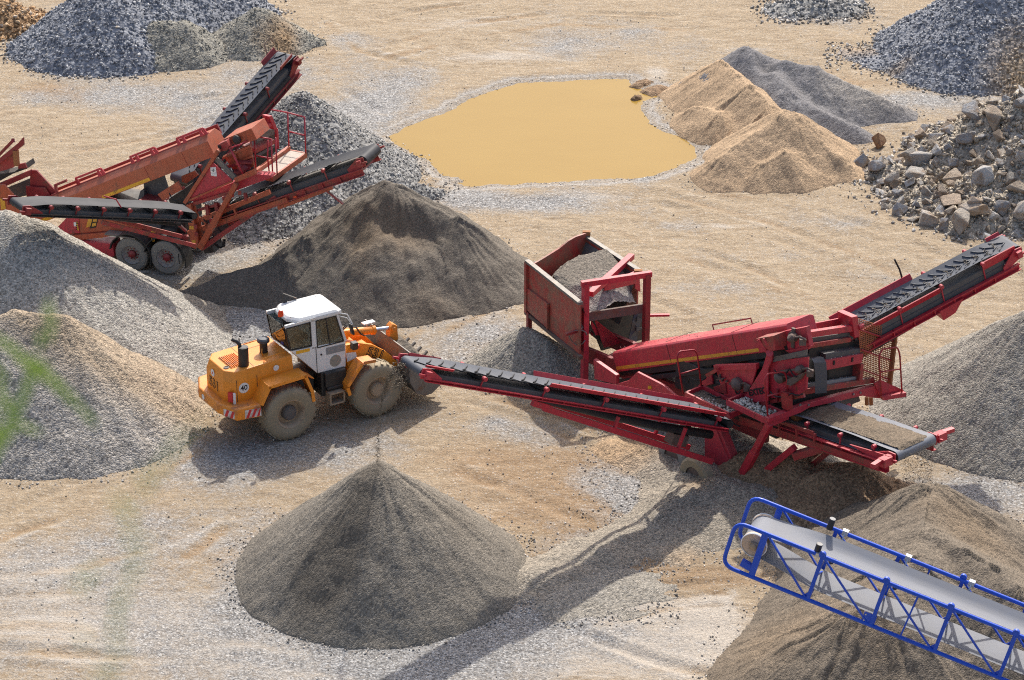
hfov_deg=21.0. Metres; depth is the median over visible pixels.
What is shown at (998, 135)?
boulder
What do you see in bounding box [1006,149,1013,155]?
boulder
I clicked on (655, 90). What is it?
mud bar
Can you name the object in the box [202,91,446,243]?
gravel pile
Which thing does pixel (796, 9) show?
gravel pile
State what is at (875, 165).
boulder
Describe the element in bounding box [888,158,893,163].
boulder
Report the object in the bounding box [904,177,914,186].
boulder
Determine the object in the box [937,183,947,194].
boulder
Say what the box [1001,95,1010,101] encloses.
boulder
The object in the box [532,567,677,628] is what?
gravel strip
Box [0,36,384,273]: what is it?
screening machine
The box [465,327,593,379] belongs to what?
gravel pile
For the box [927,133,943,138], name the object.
boulder
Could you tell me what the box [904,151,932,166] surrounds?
boulder
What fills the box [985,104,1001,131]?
boulder
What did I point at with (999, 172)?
boulder
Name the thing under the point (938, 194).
boulder
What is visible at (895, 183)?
boulder
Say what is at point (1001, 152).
boulder
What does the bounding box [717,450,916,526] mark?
spoil heap
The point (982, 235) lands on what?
boulder
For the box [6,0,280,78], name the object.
gravel pile
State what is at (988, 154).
boulder
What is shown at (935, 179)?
boulder
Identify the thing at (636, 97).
mud bar
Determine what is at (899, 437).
belt sand
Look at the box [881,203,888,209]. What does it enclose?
boulder
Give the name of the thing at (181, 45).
gravel pile
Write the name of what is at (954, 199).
boulder
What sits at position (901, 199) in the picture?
boulder
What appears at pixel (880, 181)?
boulder
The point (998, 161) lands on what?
boulder
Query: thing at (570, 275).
hopper load
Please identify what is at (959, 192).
boulder
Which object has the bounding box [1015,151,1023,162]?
boulder
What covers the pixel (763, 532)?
blue conveyor
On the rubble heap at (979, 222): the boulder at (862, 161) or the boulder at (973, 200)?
the boulder at (973, 200)
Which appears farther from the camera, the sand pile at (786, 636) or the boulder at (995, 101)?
the boulder at (995, 101)
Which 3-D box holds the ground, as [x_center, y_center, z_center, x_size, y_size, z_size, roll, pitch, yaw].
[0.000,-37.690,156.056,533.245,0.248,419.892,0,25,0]
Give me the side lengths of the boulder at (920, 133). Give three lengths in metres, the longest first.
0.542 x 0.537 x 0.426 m
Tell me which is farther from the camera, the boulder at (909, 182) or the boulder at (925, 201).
the boulder at (909, 182)
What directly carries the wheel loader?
on the ground
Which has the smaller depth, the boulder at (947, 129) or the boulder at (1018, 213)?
the boulder at (1018, 213)
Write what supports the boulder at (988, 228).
on the rubble heap at (979, 222)
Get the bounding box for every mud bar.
[629,78,653,88]
[630,95,642,100]
[639,84,668,96]
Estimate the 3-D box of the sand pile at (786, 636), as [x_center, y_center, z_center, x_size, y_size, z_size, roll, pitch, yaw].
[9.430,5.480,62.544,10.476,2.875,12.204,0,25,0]
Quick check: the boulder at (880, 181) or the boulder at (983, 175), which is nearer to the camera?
the boulder at (983, 175)
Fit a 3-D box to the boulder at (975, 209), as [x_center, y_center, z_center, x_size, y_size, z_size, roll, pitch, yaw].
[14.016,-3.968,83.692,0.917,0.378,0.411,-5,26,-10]
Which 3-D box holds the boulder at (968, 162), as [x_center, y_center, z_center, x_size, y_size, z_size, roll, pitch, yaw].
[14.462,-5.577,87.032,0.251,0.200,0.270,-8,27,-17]
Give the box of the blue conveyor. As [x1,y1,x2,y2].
[723,497,1023,679]
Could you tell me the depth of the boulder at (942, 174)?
86.71 m
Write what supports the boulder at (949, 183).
on the rubble heap at (979, 222)
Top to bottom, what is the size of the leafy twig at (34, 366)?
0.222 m
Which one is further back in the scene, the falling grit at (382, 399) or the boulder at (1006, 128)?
the boulder at (1006, 128)
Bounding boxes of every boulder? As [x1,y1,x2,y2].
[854,153,869,167]
[868,160,885,170]
[872,133,885,148]
[875,188,890,197]
[876,178,883,184]
[880,197,890,203]
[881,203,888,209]
[884,171,898,184]
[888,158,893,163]
[890,179,901,188]
[891,189,903,196]
[892,202,908,215]
[893,157,904,162]
[896,196,905,203]
[897,147,914,159]
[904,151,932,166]
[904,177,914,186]
[905,166,925,180]
[907,142,914,148]
[907,216,919,221]
[912,201,920,207]
[914,127,925,139]
[917,180,923,186]
[918,209,939,226]
[920,124,929,131]
[921,186,931,196]
[922,198,932,204]
[924,177,938,183]
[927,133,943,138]
[927,135,937,145]
[927,178,933,185]
[930,144,941,157]
[930,159,937,166]
[932,190,942,198]
[934,205,944,214]
[937,171,946,180]
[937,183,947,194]
[939,168,961,184]
[939,218,948,230]
[940,124,954,134]
[940,193,960,206]
[941,120,953,127]
[944,143,951,149]
[944,205,954,214]
[945,180,954,187]
[946,116,956,121]
[948,158,958,167]
[950,208,969,234]
[955,131,975,144]
[956,190,963,194]
[959,202,989,215]
[961,100,979,119]
[965,160,971,165]
[966,196,982,216]
[969,149,977,157]
[971,165,993,187]
[973,158,984,165]
[974,120,983,124]
[977,134,986,140]
[979,232,989,239]
[982,196,990,202]
[984,150,995,160]
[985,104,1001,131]
[985,225,990,231]
[987,96,1001,103]
[988,210,999,221]
[993,129,1005,141]
[993,200,1010,215]
[994,158,1003,165]
[996,170,1006,176]
[996,225,1005,232]
[997,148,1005,158]
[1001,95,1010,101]
[1003,125,1011,133]
[1006,115,1014,123]
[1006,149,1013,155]
[1006,171,1017,183]
[1007,180,1023,194]
[1010,229,1021,237]
[1013,96,1023,108]
[1013,200,1023,220]
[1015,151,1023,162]
[1019,85,1023,94]
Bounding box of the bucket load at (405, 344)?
[382,330,441,388]
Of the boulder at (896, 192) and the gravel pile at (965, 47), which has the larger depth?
the gravel pile at (965, 47)
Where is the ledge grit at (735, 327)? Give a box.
[620,324,852,382]
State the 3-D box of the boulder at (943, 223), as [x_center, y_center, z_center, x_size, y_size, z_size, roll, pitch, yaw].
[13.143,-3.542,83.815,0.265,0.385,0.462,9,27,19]
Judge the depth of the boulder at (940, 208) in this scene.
84.49 m
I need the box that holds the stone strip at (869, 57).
[828,46,885,72]
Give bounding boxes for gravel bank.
[589,426,849,567]
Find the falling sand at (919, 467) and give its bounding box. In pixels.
[902,443,934,487]
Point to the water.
(548, 132)
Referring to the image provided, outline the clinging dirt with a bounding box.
[387,359,410,391]
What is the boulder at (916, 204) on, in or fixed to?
on the ground
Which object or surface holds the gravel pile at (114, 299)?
on the ground
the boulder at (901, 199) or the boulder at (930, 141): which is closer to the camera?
the boulder at (901, 199)
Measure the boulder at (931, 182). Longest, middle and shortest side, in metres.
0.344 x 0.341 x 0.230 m
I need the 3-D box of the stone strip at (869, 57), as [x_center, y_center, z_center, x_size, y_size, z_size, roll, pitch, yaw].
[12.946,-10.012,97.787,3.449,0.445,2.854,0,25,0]
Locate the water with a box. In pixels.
[389,79,696,186]
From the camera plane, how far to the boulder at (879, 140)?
89.90 m
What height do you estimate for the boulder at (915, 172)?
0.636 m
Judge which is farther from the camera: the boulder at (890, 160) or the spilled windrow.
the boulder at (890, 160)
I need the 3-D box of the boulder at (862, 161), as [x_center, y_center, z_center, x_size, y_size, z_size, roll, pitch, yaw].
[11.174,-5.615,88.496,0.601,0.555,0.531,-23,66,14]
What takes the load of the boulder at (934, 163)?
on the rubble heap at (979, 222)
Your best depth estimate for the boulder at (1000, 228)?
83.47 m
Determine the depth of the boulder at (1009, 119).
87.00 m
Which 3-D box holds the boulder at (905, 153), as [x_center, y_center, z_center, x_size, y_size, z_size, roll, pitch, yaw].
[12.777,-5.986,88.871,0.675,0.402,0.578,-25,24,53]
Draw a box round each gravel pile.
[0,209,233,383]
[0,309,210,480]
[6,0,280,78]
[146,20,229,71]
[181,180,527,327]
[184,294,232,333]
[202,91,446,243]
[213,7,326,61]
[235,461,525,649]
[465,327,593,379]
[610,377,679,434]
[678,46,917,144]
[763,0,872,21]
[868,310,1023,482]
[871,0,1023,96]
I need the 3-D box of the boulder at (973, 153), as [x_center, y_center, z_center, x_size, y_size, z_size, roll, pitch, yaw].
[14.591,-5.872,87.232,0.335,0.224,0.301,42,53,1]
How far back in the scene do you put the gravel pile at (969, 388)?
71.02 m
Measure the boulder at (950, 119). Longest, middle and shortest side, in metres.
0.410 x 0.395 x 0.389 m
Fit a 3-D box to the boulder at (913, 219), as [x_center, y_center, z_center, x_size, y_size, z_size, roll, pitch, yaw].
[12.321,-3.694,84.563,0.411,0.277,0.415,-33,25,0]
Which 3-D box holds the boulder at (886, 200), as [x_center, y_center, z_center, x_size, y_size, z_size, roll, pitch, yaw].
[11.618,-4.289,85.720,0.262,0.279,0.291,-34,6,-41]
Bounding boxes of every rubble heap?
[0,0,48,40]
[862,91,1023,238]
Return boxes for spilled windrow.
[515,501,650,602]
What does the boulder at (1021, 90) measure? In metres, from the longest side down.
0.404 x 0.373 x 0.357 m
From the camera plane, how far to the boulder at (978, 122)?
87.89 m
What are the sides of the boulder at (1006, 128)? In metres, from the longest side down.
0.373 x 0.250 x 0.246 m
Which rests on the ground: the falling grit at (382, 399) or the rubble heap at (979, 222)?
the rubble heap at (979, 222)
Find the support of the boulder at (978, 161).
on the rubble heap at (979, 222)
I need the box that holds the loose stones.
[0,0,1023,679]
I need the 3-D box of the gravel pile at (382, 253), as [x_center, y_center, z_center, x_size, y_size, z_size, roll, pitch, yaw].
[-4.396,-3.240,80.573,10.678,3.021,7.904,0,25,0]
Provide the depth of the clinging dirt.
62.23 m
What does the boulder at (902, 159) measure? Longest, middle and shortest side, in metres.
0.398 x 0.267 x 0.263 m
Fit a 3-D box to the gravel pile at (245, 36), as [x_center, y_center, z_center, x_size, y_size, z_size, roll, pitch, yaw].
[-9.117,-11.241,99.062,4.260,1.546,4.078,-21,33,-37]
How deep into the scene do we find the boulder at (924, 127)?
90.47 m
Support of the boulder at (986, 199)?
on the rubble heap at (979, 222)
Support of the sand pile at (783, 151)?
on the ground
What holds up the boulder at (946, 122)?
on the rubble heap at (979, 222)
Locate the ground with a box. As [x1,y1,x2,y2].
[0,0,1023,679]
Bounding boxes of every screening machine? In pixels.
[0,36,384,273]
[392,230,1023,477]
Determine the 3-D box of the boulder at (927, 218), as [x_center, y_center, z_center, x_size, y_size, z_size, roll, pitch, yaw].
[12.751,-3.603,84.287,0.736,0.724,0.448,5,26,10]
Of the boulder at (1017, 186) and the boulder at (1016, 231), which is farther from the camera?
the boulder at (1017, 186)
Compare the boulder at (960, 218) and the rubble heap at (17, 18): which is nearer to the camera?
the boulder at (960, 218)
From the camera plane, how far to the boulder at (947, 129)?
88.18 m
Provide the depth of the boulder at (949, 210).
83.97 m
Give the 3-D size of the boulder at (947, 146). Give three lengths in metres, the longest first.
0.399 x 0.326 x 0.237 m
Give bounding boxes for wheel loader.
[198,293,439,440]
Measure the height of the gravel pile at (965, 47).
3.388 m
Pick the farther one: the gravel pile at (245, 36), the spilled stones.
the gravel pile at (245, 36)
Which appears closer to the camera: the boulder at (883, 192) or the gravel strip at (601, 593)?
the gravel strip at (601, 593)
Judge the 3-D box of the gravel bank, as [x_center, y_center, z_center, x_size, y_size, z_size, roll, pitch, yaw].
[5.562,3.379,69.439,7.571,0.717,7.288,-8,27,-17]
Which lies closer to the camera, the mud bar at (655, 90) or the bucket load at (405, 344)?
the bucket load at (405, 344)
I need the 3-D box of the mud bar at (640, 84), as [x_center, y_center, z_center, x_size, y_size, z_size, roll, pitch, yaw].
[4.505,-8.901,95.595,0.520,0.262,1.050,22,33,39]
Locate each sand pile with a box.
[658,59,781,145]
[689,109,864,194]
[705,481,1023,679]
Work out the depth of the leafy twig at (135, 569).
2.01 m
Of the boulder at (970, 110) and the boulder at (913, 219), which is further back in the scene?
the boulder at (970, 110)
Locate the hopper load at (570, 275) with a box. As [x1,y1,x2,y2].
[551,249,635,329]
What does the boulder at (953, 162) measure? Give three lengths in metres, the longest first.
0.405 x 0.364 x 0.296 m
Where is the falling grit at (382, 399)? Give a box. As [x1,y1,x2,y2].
[373,371,396,462]
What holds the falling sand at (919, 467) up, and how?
attached to the screening machine at (778, 365)
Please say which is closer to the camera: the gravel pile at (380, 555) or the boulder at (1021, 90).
the gravel pile at (380, 555)
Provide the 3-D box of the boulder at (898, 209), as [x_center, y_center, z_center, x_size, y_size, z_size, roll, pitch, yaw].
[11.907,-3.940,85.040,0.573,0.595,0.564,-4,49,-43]
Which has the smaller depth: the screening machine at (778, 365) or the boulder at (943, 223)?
the screening machine at (778, 365)
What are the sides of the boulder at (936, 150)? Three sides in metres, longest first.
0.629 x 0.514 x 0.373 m
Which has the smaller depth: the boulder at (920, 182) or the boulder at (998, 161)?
the boulder at (998, 161)
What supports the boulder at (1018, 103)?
on the rubble heap at (979, 222)
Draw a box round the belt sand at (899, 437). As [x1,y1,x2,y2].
[798,403,926,449]
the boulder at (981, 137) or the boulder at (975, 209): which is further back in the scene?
the boulder at (981, 137)
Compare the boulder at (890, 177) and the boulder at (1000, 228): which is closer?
the boulder at (1000, 228)
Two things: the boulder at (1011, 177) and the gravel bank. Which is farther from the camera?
the boulder at (1011, 177)
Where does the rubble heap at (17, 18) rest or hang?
on the ground
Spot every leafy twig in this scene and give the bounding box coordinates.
[0,297,97,453]
[70,415,208,679]
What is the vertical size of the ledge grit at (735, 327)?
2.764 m
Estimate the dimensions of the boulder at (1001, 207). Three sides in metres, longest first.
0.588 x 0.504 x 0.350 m
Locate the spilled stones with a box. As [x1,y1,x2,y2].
[701,396,776,416]
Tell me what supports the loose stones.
on the ground
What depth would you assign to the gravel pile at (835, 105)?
92.19 m
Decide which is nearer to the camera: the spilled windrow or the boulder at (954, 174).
the spilled windrow
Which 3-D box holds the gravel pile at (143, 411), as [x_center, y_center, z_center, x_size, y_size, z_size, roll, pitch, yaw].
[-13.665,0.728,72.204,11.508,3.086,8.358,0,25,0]
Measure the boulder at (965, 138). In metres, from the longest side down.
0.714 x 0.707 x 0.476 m
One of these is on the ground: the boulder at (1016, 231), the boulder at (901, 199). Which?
the boulder at (1016, 231)
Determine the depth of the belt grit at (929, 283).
69.75 m
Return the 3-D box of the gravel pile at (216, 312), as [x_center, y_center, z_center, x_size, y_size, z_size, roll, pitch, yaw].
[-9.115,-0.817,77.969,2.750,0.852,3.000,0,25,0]
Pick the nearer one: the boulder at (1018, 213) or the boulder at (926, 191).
the boulder at (1018, 213)
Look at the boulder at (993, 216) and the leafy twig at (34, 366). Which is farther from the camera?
the boulder at (993, 216)
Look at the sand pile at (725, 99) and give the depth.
91.51 m
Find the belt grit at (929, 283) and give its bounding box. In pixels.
[862,243,1000,320]
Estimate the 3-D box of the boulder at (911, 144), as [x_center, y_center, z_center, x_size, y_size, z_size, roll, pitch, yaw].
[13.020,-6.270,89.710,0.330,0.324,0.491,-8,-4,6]

